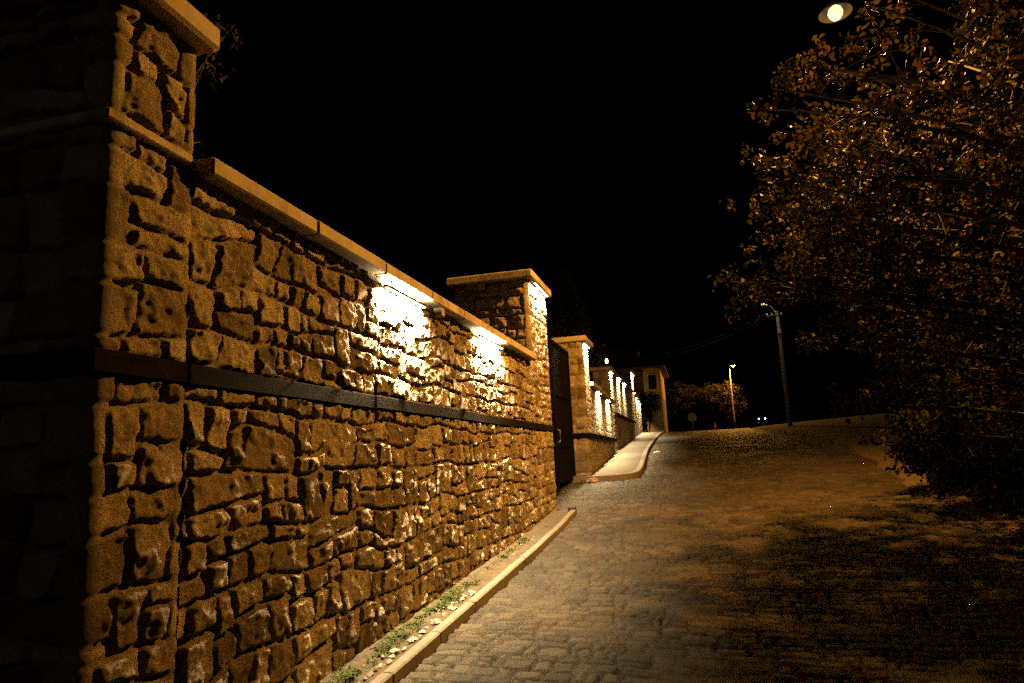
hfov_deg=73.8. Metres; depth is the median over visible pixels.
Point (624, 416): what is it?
stone wall
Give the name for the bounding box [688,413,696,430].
road sign
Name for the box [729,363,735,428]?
street lamp
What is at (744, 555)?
road
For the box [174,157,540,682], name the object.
stone wall
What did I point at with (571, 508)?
kerb block
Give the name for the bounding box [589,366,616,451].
stone pillar
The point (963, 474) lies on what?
shrub
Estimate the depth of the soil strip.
6.10 m
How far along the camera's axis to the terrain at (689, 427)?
190.37 m
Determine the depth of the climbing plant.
53.86 m
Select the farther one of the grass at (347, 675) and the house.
the house
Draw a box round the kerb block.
[568,506,576,513]
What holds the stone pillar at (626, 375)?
on the terrain at (689, 427)
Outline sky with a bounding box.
[186,0,1023,423]
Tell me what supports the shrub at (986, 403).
on the verge
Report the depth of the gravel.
5.13 m
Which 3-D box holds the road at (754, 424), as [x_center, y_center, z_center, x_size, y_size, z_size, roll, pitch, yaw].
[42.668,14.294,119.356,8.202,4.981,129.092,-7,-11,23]
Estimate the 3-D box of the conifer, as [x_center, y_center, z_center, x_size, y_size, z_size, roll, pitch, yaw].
[2.294,0.730,27.471,3.358,7.547,3.430,2,-11,-25]
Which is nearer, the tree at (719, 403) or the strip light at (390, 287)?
the strip light at (390, 287)
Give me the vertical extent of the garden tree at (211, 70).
6.709 m
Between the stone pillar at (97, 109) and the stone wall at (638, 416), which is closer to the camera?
the stone pillar at (97, 109)
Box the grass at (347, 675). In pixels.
[323,537,529,682]
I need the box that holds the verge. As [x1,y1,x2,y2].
[752,413,1023,539]
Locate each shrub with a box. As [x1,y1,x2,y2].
[871,385,975,492]
[898,334,1001,470]
[917,411,1023,509]
[932,319,1023,431]
[951,302,1023,416]
[965,327,1023,430]
[967,419,1023,520]
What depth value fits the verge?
20.44 m
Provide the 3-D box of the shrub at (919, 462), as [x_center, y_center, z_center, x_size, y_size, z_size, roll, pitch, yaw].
[6.830,1.604,11.121,1.629,1.862,1.403,-1,-10,-9]
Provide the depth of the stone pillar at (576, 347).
16.55 m
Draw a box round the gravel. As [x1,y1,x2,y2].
[359,525,546,682]
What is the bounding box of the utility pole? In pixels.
[761,303,792,425]
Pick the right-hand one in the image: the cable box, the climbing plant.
the climbing plant
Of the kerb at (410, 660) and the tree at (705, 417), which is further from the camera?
the tree at (705, 417)
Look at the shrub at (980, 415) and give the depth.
11.17 m
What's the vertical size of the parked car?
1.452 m
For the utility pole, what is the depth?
45.08 m
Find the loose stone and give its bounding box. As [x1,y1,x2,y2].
[586,477,598,482]
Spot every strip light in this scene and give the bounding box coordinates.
[384,280,426,307]
[478,331,502,348]
[533,281,547,296]
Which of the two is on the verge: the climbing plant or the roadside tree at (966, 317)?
the roadside tree at (966, 317)
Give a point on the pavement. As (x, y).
(626, 458)
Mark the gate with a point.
(561, 415)
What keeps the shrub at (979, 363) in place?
on the verge
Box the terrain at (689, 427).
[560,408,923,485]
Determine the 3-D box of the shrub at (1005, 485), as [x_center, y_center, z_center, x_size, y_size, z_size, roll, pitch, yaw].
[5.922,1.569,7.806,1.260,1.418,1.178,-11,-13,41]
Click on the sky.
(600, 142)
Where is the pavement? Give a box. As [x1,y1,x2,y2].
[574,431,661,476]
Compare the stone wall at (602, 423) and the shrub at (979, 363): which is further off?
the stone wall at (602, 423)
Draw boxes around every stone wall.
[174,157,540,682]
[590,382,616,469]
[612,372,635,449]
[634,393,642,435]
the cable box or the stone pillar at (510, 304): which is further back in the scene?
the stone pillar at (510, 304)
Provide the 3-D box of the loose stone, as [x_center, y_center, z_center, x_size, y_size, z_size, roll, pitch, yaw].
[1.841,3.193,15.589,0.297,0.173,0.198,-2,-10,-7]
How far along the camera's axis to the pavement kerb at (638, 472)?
15.88 m
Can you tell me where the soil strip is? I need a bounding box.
[316,510,567,682]
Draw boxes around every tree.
[193,13,245,155]
[665,381,707,431]
[690,381,713,429]
[701,380,747,428]
[708,0,1023,487]
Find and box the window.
[647,374,656,388]
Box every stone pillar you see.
[0,0,219,682]
[446,269,556,519]
[552,335,596,483]
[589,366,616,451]
[617,369,636,437]
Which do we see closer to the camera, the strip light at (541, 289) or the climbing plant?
the strip light at (541, 289)
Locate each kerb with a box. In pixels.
[370,510,575,682]
[565,431,663,483]
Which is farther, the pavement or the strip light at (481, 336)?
the pavement
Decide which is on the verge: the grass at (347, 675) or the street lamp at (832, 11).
the street lamp at (832, 11)
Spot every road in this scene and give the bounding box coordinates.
[398,428,1023,682]
[710,420,785,429]
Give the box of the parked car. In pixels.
[756,415,766,422]
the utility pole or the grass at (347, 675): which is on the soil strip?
the grass at (347, 675)
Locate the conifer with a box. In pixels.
[545,269,605,381]
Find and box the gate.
[547,336,575,492]
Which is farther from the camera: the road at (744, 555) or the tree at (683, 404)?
the tree at (683, 404)
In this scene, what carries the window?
in the house
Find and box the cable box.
[433,307,444,317]
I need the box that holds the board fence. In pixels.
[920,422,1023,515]
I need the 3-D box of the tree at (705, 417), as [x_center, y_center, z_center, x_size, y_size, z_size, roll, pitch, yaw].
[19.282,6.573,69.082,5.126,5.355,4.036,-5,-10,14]
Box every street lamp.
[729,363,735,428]
[818,0,1023,22]
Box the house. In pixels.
[589,347,668,432]
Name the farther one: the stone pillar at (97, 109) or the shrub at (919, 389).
the shrub at (919, 389)
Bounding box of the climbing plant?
[636,391,660,431]
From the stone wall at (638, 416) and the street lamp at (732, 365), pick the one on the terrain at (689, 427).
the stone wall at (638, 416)

